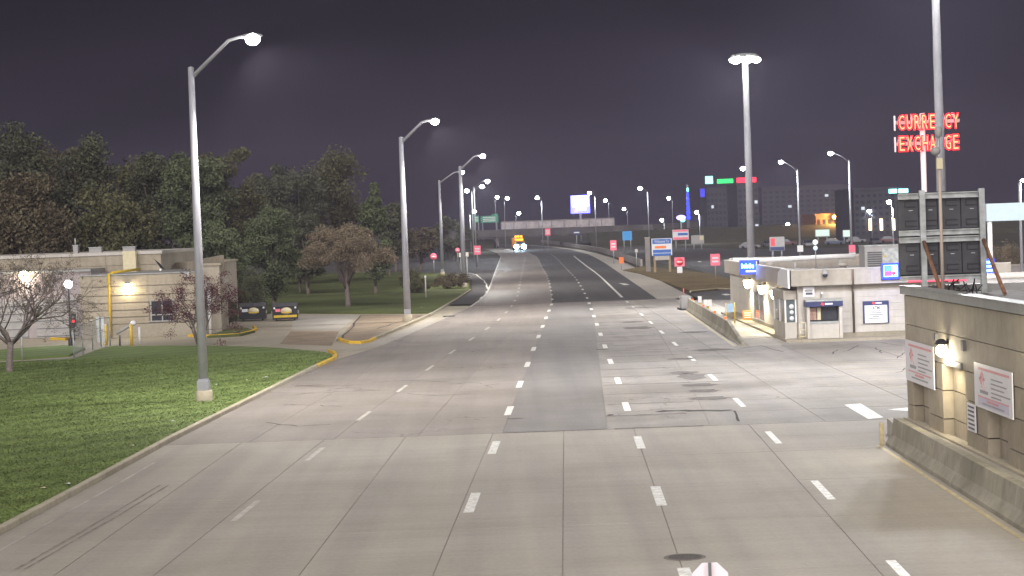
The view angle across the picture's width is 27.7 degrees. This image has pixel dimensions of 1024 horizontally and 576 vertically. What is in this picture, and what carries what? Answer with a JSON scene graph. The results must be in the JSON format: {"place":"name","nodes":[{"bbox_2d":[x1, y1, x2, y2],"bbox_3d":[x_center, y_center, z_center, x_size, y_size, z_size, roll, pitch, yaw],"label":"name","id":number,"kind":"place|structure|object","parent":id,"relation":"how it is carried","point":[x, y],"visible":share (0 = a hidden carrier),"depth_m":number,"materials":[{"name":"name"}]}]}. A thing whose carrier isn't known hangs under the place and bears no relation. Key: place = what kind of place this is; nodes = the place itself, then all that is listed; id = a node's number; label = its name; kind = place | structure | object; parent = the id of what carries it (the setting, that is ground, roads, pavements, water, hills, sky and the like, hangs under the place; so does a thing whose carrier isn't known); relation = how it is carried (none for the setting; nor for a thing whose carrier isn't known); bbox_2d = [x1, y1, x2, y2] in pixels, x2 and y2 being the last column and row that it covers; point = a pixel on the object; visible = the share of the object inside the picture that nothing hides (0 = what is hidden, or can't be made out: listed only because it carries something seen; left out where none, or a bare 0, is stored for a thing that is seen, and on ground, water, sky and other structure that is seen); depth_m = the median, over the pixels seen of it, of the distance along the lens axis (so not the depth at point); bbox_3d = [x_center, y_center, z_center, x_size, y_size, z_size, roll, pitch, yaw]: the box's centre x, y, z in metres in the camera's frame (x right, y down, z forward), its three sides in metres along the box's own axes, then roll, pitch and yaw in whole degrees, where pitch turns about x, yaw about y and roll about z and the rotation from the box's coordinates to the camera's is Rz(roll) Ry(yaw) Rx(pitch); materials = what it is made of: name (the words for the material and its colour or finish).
{"place":"outdoors","nodes":[
{"label":"outdoors","id":0,"kind":"place"},
{"bbox_2d":[0,345,84,360],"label":"lawn patch","id":1,"kind":"object","parent":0,"point":[42,352],"visible":0.81,"depth_m":122.32,"materials":[{"name":"green plant"}]},
{"bbox_2d":[0,346,331,523],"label":"lawn","id":2,"kind":"structure","parent":0,"point":[120,352],"depth_m":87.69,"materials":[{"name":"green plant"}]},
{"bbox_2d":[0,238,112,371],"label":"bare tree","id":3,"kind":"object","parent":2,"relation":"on","point":[26,326],"visible":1,"depth_m":104.44,"materials":[{"name":"brown plant"}]},
{"bbox_2d":[188,33,262,400],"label":"street lamp","id":4,"kind":"object","parent":2,"relation":"on","point":[203,392],"visible":0.98,"depth_m":81.23,"materials":[{"name":"metal"}]},
{"bbox_2d":[0,306,468,361],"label":"driveway","id":5,"kind":"structure","parent":0,"point":[318,332],"depth_m":134.74,"materials":[{"name":"concrete"}]},
{"bbox_2d":[20,317,110,360],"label":"chain link fence","id":6,"kind":"object","parent":5,"relation":"on","point":[82,339],"visible":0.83,"depth_m":121.85,"materials":[{"name":"metal"}]},
{"bbox_2d":[0,248,238,339],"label":"maintenance building","id":7,"kind":"structure","parent":5,"relation":"on","point":[143,275],"depth_m":142.02,"materials":[{"name":"beige concrete"}]},
{"bbox_2d":[0,300,28,338],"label":"garage door","id":8,"kind":"structure","parent":7,"relation":"in","point":[12,328],"depth_m":143.00,"materials":[{"name":"white metal"}]},
{"bbox_2d":[36,298,77,337],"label":"garage door","id":9,"kind":"structure","parent":7,"relation":"in","point":[41,323],"depth_m":143.00,"materials":[{"name":"white metal"}]},
{"bbox_2d":[149,299,175,321],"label":"window","id":10,"kind":"structure","parent":7,"relation":"in","point":[154,318],"depth_m":139.11,"materials":[{"name":"black glass"}]},
{"bbox_2d":[142,268,244,345],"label":"sapling","id":11,"kind":"object","parent":5,"relation":"on","point":[209,296],"visible":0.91,"depth_m":124.41,"materials":[{"name":"brown plant"}]},
{"bbox_2d":[207,327,254,337],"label":"planting bed","id":12,"kind":"object","parent":5,"relation":"on","point":[228,333],"visible":0.77,"depth_m":138.08,"materials":[{"name":"green plant"}]},
{"bbox_2d":[238,302,266,320],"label":"dumpster","id":13,"kind":"object","parent":5,"relation":"on","point":[253,310],"visible":0.96,"depth_m":159.40,"materials":[{"name":"black metal"}]},
{"bbox_2d":[237,266,269,304],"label":"shrub","id":14,"kind":"object","parent":5,"relation":"on","point":[253,297],"visible":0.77,"depth_m":169.76,"materials":[{"name":"green plant"}]},
{"bbox_2d":[271,302,298,320],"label":"dumpster","id":15,"kind":"object","parent":5,"relation":"on","point":[290,310],"visible":1,"depth_m":157.21,"materials":[{"name":"black metal"}]},
{"bbox_2d":[205,239,498,256],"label":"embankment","id":16,"kind":"structure","parent":0,"point":[486,243],"depth_m":641.88,"materials":[{"name":"green plant"}]},
{"bbox_2d":[237,272,469,313],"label":"verge","id":17,"kind":"structure","parent":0,"point":[326,295],"depth_m":206.59,"materials":[{"name":"green plant"}]},
{"bbox_2d":[0,120,57,237],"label":"tree","id":18,"kind":"object","parent":17,"relation":"on","point":[23,153],"visible":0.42,"depth_m":212.77,"materials":[{"name":"green plant"}]},
{"bbox_2d":[0,172,81,254],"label":"tree","id":19,"kind":"object","parent":17,"relation":"on","point":[14,224],"visible":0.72,"depth_m":188.64,"materials":[{"name":"green plant"}]},
{"bbox_2d":[23,147,99,235],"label":"tree","id":20,"kind":"object","parent":17,"relation":"on","point":[52,179],"visible":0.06,"depth_m":235.51,"materials":[{"name":"green plant"}]},
{"bbox_2d":[48,130,125,250],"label":"tree","id":21,"kind":"object","parent":17,"relation":"on","point":[69,188],"visible":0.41,"depth_m":220.02,"materials":[{"name":"green plant"}]},
{"bbox_2d":[61,181,163,251],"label":"tree","id":22,"kind":"object","parent":17,"relation":"on","point":[122,228],"visible":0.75,"depth_m":193.78,"materials":[{"name":"green plant"}]},
{"bbox_2d":[102,155,169,245],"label":"tree","id":23,"kind":"object","parent":17,"relation":"on","point":[120,182],"visible":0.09,"depth_m":238.11,"materials":[{"name":"green plant"}]},
{"bbox_2d":[122,151,190,249],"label":"tree","id":24,"kind":"object","parent":17,"relation":"on","point":[145,183],"visible":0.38,"depth_m":228.76,"materials":[{"name":"green plant"}]},
{"bbox_2d":[155,151,240,257],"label":"tree","id":25,"kind":"object","parent":17,"relation":"on","point":[210,208],"visible":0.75,"depth_m":223.79,"materials":[{"name":"green plant"}]},
{"bbox_2d":[191,147,268,256],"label":"tree","id":26,"kind":"object","parent":17,"relation":"on","point":[249,202],"visible":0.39,"depth_m":234.77,"materials":[{"name":"green plant"}]},
{"bbox_2d":[234,173,299,269],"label":"tree","id":27,"kind":"object","parent":17,"relation":"on","point":[274,192],"visible":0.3,"depth_m":260.66,"materials":[{"name":"green plant"}]},
{"bbox_2d":[240,204,303,303],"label":"tree","id":28,"kind":"object","parent":17,"relation":"on","point":[269,228],"visible":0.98,"depth_m":185.28,"materials":[{"name":"green plant"}]},
{"bbox_2d":[269,160,333,283],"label":"tree","id":29,"kind":"object","parent":17,"relation":"on","point":[312,190],"visible":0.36,"depth_m":266.27,"materials":[{"name":"green plant"}]},
{"bbox_2d":[282,210,329,293],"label":"tree","id":30,"kind":"object","parent":17,"relation":"on","point":[300,239],"visible":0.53,"depth_m":221.26,"materials":[{"name":"green plant"}]},
{"bbox_2d":[302,144,370,280],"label":"tree","id":31,"kind":"object","parent":17,"relation":"on","point":[340,213],"visible":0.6,"depth_m":274.14,"materials":[{"name":"green plant"}]},
{"bbox_2d":[296,221,398,305],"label":"tree","id":32,"kind":"object","parent":17,"relation":"on","point":[345,246],"visible":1,"depth_m":179.51,"materials":[{"name":"brown plant"}]},
{"bbox_2d":[357,182,395,292],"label":"tree","id":33,"kind":"object","parent":17,"relation":"on","point":[373,214],"visible":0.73,"depth_m":214.35,"materials":[{"name":"green plant"}]},
{"bbox_2d":[378,211,401,274],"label":"tree","id":34,"kind":"object","parent":17,"relation":"on","point":[392,222],"visible":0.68,"depth_m":298.92,"materials":[{"name":"green plant"}]},
{"bbox_2d":[382,202,411,271],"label":"tree","id":35,"kind":"object","parent":17,"relation":"on","point":[395,207],"visible":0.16,"depth_m":329.27,"materials":[{"name":"green plant"}]},
{"bbox_2d":[399,278,431,292],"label":"shrub","id":36,"kind":"object","parent":17,"relation":"on","point":[419,283],"visible":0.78,"depth_m":211.34,"materials":[{"name":"green plant"}]},
{"bbox_2d":[431,272,470,288],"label":"shrub","id":37,"kind":"object","parent":17,"relation":"on","point":[447,281],"visible":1,"depth_m":221.52,"materials":[{"name":"brown plant"}]},
{"bbox_2d":[438,171,464,274],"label":"street lamp","id":38,"kind":"object","parent":17,"relation":"on","point":[442,272],"visible":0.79,"depth_m":291.68,"materials":[{"name":"metal"}]},
{"bbox_2d":[458,154,485,286],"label":"street lamp","id":39,"kind":"object","parent":17,"relation":"on","point":[463,250],"visible":0.86,"depth_m":226.19,"materials":[{"name":"metal"}]},
{"bbox_2d":[240,256,500,304],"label":"ramp road","id":40,"kind":"structure","parent":0,"point":[485,268],"depth_m":341.12,"materials":[{"name":"grey asphalt"}]},
{"bbox_2d":[408,226,439,270],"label":"tree","id":41,"kind":"object","parent":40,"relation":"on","point":[426,244],"visible":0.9,"depth_m":328.98,"materials":[{"name":"brown plant"}]},
{"bbox_2d":[341,315,431,340],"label":"footpath","id":42,"kind":"structure","parent":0,"point":[364,327],"depth_m":143.69,"materials":[{"name":"brown concrete"}]},
{"bbox_2d":[399,118,439,321],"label":"street lamp","id":43,"kind":"object","parent":42,"relation":"on","point":[407,315],"visible":0.98,"depth_m":147.76,"materials":[{"name":"metal"}]},
{"bbox_2d":[417,237,447,261],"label":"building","id":44,"kind":"structure","parent":0,"point":[436,251],"depth_m":419.99,"materials":[{"name":"grey glass"}]},
{"bbox_2d":[0,254,1023,575],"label":"road","id":45,"kind":"structure","parent":0,"point":[612,438],"depth_m":54.82,"materials":[{"name":"concrete"}]},
{"bbox_2d":[664,553,705,560],"bbox_3d":[3.337,5.193,40.171,0.820,0.011,0.820,-2,2,0],"label":"manhole cover","id":46,"kind":"object","parent":45,"relation":"on","point":[684,557],"visible":1,"depth_m":40.12,"materials":[{"name":"metal"}]},
{"bbox_2d":[692,562,727,575],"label":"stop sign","id":47,"kind":"object","parent":45,"relation":"on","point":[710,569],"visible":1,"depth_m":25.52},
{"bbox_2d":[729,53,760,257],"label":"mast light","id":48,"kind":"object","parent":45,"relation":"on","point":[745,59],"visible":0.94,"depth_m":149.62,"materials":[{"name":"metal"}]},
{"bbox_2d":[893,112,959,191],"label":"neon sign","id":49,"kind":"object","parent":45,"relation":"on","point":[923,122],"visible":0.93,"depth_m":120.77,"materials":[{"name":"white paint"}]},
{"bbox_2d":[932,0,948,284],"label":"mast light","id":50,"kind":"object","parent":45,"relation":"on","point":[938,91],"visible":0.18,"depth_m":84.68,"materials":[{"name":"metal"}]},
{"bbox_2d":[879,418,1023,532],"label":"concrete barrier","id":51,"kind":"object","parent":45,"relation":"on","point":[994,490],"visible":1,"depth_m":48.55,"materials":[{"name":"grey concrete"}]},
{"bbox_2d":[887,417,1023,481],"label":"traffic island","id":52,"kind":"structure","parent":45,"relation":"on","point":[889,432],"depth_m":51.60,"materials":[{"name":"concrete"}]},
{"bbox_2d":[898,282,1023,476],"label":"toll building","id":53,"kind":"structure","parent":45,"relation":"on","point":[984,328],"depth_m":53.21,"materials":[{"name":"beige concrete"}]},
{"bbox_2d":[905,339,934,389],"bbox_3d":[11.530,2.143,58.851,0.038,1.180,4.000,-2,2,0],"label":"notice sign","id":54,"kind":"object","parent":53,"relation":"attached to","point":[920,367],"visible":1,"depth_m":58.67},
{"bbox_2d":[930,127,944,288],"bbox_3d":[11.714,-2.080,57.148,0.340,4.704,0.245,-2,2,0],"label":"camera pole","id":55,"kind":"object","parent":53,"relation":"on","point":[935,151],"visible":0.96,"depth_m":57.13,"materials":[{"name":"beige paint"}]},
{"bbox_2d":[934,339,948,356],"bbox_3d":[11.367,1.582,55.083,0.375,0.470,0.375,-2,2,0],"label":"wall lamp","id":56,"kind":"object","parent":53,"relation":"attached to","point":[941,349],"visible":1,"depth_m":54.98,"materials":[{"name":"white glass"}]},
{"bbox_2d":[897,188,1006,294],"bbox_3d":[12.335,-1.287,58.555,2.473,2.996,2.772,-2,2,0],"label":"message sign","id":57,"kind":"object","parent":53,"relation":"on","point":[965,247],"visible":0.98,"depth_m":59.64,"materials":[{"name":"black metal"}]},
{"bbox_2d":[940,278,981,293],"bbox_3d":[12.642,-0.032,58.660,1.230,0.470,0.733,-2,2,0],"label":"cable bundle","id":58,"kind":"object","parent":53,"relation":"on","point":[966,290],"visible":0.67,"depth_m":58.60,"materials":[{"name":"black metal"}]},
{"bbox_2d":[967,402,976,432],"bbox_3d":[11.572,3.264,52.381,0.026,0.700,0.950,-2,2,0],"label":"louvered vent","id":59,"kind":"object","parent":53,"relation":"attached to","point":[971,417],"visible":1,"depth_m":52.33,"materials":[{"name":"white metal"}]},
{"bbox_2d":[974,362,1013,419],"bbox_3d":[11.541,2.442,49.906,0.038,1.090,3.900,-2,2,0],"label":"notice sign","id":60,"kind":"object","parent":53,"relation":"attached to","point":[993,386],"visible":1,"depth_m":49.72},
{"bbox_2d":[985,202,1023,258],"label":"roadside sign","id":61,"kind":"object","parent":45,"relation":"on","point":[1003,211],"visible":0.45,"depth_m":111.76,"materials":[{"name":"white paint"}]},
{"bbox_2d":[1018,179,1023,271],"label":"street lamp","id":62,"kind":"object","parent":45,"relation":"on","point":[1020,233],"visible":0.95,"depth_m":164.91,"materials":[{"name":"metal"}]},
{"bbox_2d":[472,247,551,305],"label":"concrete lanes","id":63,"kind":"structure","parent":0,"point":[534,286],"depth_m":243.48,"materials":[{"name":"grey concrete"}]},
{"bbox_2d":[376,218,653,247],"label":"overpass","id":64,"kind":"object","parent":63,"relation":"on","point":[524,229],"visible":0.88,"depth_m":639.50,"materials":[{"name":"concrete"}]},
{"bbox_2d":[512,235,525,250],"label":"truck","id":65,"kind":"object","parent":63,"relation":"on","point":[517,242],"visible":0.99,"depth_m":560.34,"materials":[{"name":"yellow metal"}]},
{"bbox_2d":[0,0,1023,240],"label":"sky","id":66,"kind":"structure","parent":0,"point":[608,99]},
{"bbox_2d":[499,244,655,302],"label":"asphalt lanes","id":67,"kind":"structure","parent":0,"point":[564,285],"depth_m":247.03,"materials":[{"name":"grey asphalt"}]},
{"bbox_2d":[165,222,1023,305],"bbox_3d":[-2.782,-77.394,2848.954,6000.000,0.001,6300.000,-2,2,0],"label":"ground","id":68,"kind":"structure","parent":0,"point":[999,238],"depth_m":521.65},
{"bbox_2d":[190,219,253,291],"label":"tree","id":69,"kind":"object","parent":68,"relation":"on","point":[217,240],"visible":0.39,"depth_m":171.47,"materials":[{"name":"green plant"}]},
{"bbox_2d":[430,214,478,260],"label":"tree","id":70,"kind":"object","parent":68,"relation":"on","point":[447,225],"visible":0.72,"depth_m":419.29,"materials":[{"name":"green plant"}]},
{"bbox_2d":[570,195,589,241],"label":"led billboard","id":71,"kind":"object","parent":68,"relation":"on","point":[580,204],"visible":0.92,"depth_m":779.41,"materials":[{"name":"white"}]},
{"bbox_2d":[541,240,642,266],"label":"wall","id":72,"kind":"structure","parent":68,"relation":"on","point":[630,259],"depth_m":455.40,"materials":[{"name":"concrete"}]},
{"bbox_2d":[758,184,848,224],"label":"building","id":73,"kind":"structure","parent":68,"relation":"on","point":[778,204],"depth_m":899.40,"materials":[{"name":"grey concrete"}]},
{"bbox_2d":[833,187,907,239],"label":"building","id":74,"kind":"structure","parent":68,"relation":"on","point":[874,201],"depth_m":519.79,"materials":[{"name":"grey concrete"}]},
{"bbox_2d":[986,239,1023,263],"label":"shrub","id":75,"kind":"object","parent":68,"relation":"on","point":[999,255],"visible":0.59,"depth_m":205.22,"materials":[{"name":"brown plant"}]},
{"bbox_2d":[531,245,692,298],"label":"concrete shoulder","id":76,"kind":"object","parent":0,"point":[657,289],"visible":0.87,"depth_m":229.76},
{"bbox_2d":[623,266,729,292],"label":"median","id":77,"kind":"object","parent":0,"point":[689,281],"visible":0.78,"depth_m":227.39,"materials":[{"name":"brown plant"}]},
{"bbox_2d":[644,237,650,271],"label":"sign column","id":78,"kind":"structure","parent":77,"relation":"on","point":[647,253],"depth_m":267.70,"materials":[{"name":"concrete"}]},
{"bbox_2d":[651,238,671,271],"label":"welcome sign","id":79,"kind":"object","parent":77,"relation":"on","point":[661,248],"visible":0.99,"depth_m":261.93,"materials":[{"name":"grey metal"}]},
{"bbox_2d":[690,290,730,299],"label":"drive entry","id":80,"kind":"object","parent":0,"point":[713,295],"visible":0.29,"depth_m":178.57,"materials":[{"name":"concrete"}]},
{"bbox_2d":[616,246,858,278],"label":"arterial road","id":81,"kind":"structure","parent":0,"point":[692,257],"depth_m":376.98,"materials":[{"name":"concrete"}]},
{"bbox_2d":[672,229,688,251],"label":"billboard","id":82,"kind":"object","parent":81,"relation":"on","point":[683,234],"visible":1,"depth_m":429.77,"materials":[{"name":"metal"}]},
{"bbox_2d":[769,237,784,256],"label":"billboard","id":83,"kind":"object","parent":81,"relation":"on","point":[777,243],"visible":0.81,"depth_m":329.85,"materials":[{"name":"white paint"}]},
{"bbox_2d":[778,160,802,255],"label":"street lamp","id":84,"kind":"object","parent":81,"relation":"on","point":[799,248],"visible":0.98,"depth_m":291.68,"materials":[{"name":"metal"}]},
{"bbox_2d":[827,151,855,253],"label":"street lamp","id":85,"kind":"object","parent":81,"relation":"on","point":[851,245],"visible":0.94,"depth_m":259.69,"materials":[{"name":"metal"}]},
{"bbox_2d":[672,297,820,345],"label":"sidewalk","id":86,"kind":"structure","parent":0,"point":[747,333],"depth_m":115.52,"materials":[{"name":"concrete"}]},
{"bbox_2d":[686,299,747,346],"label":"concrete barrier","id":87,"kind":"object","parent":86,"relation":"on","point":[723,326],"visible":1,"depth_m":122.87,"materials":[{"name":"grey concrete"}]},
{"bbox_2d":[587,220,1023,245],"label":"bank","id":88,"kind":"structure","parent":0,"point":[737,234],"depth_m":596.12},
{"bbox_2d":[686,185,690,227],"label":"lit tower","id":89,"kind":"structure","parent":88,"relation":"on","point":[688,209],"depth_m":699.06,"materials":[{"name":"metal"}]},
{"bbox_2d":[697,176,732,226],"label":"building","id":90,"kind":"structure","parent":88,"relation":"on","point":[713,212],"depth_m":719.56,"materials":[{"name":"grey concrete"}]},
{"bbox_2d":[726,177,759,226],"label":"building","id":91,"kind":"structure","parent":88,"relation":"on","point":[736,201],"depth_m":639.69,"materials":[{"name":"grey glass"}]},
{"bbox_2d":[800,213,835,224],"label":"building","id":92,"kind":"structure","parent":88,"relation":"on","point":[812,219],"depth_m":599.79,"materials":[{"name":"concrete"}]},
{"bbox_2d":[721,312,904,341],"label":"pavement","id":93,"kind":"structure","parent":0,"point":[762,328],"depth_m":108.10,"materials":[{"name":"concrete"}]},
{"bbox_2d":[803,298,842,338],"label":"kiosk","id":94,"kind":"object","parent":93,"relation":"on","point":[823,318],"visible":1,"depth_m":107.98,"materials":[{"name":"grey metal"}]},
{"bbox_2d":[724,254,1010,338],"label":"exchange building","id":95,"kind":"structure","parent":93,"relation":"on","point":[853,285],"depth_m":108.74,"materials":[{"name":"grey concrete"}]},
{"bbox_2d":[739,260,758,273],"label":"lit sign","id":96,"kind":"object","parent":95,"relation":"attached to","point":[747,266],"visible":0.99,"depth_m":124.03,"materials":[{"name":"blue paint"}]},
{"bbox_2d":[754,291,764,321],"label":"window","id":97,"kind":"structure","parent":95,"relation":"in","point":[759,305],"depth_m":125.64,"materials":[{"name":"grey glass"}]},
{"bbox_2d":[777,268,789,288],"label":"corner panel","id":98,"kind":"object","parent":95,"relation":"attached to","point":[783,279],"visible":1,"depth_m":109.99,"materials":[{"name":"white paint"}]},
{"bbox_2d":[733,253,854,268],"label":"roof duct","id":99,"kind":"object","parent":95,"relation":"on","point":[839,257],"visible":0.78,"depth_m":139.15,"materials":[{"name":"white metal"}]},
{"bbox_2d":[862,300,888,323],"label":"atm board","id":100,"kind":"object","parent":95,"relation":"attached to","point":[875,311],"visible":1,"depth_m":108.61,"materials":[{"name":"blue paint"}]},
{"bbox_2d":[858,244,898,266],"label":"rooftop unit","id":101,"kind":"object","parent":95,"relation":"on","point":[873,255],"visible":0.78,"depth_m":122.01,"materials":[{"name":"metal"}]},
{"bbox_2d":[881,263,899,279],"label":"lit sign","id":102,"kind":"object","parent":95,"relation":"attached to","point":[889,270],"visible":0.96,"depth_m":108.12,"materials":[{"name":"blue paint"}]},
{"bbox_2d":[959,272,1023,291],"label":"building","id":103,"kind":"structure","parent":0,"point":[1005,277],"depth_m":92.06,"materials":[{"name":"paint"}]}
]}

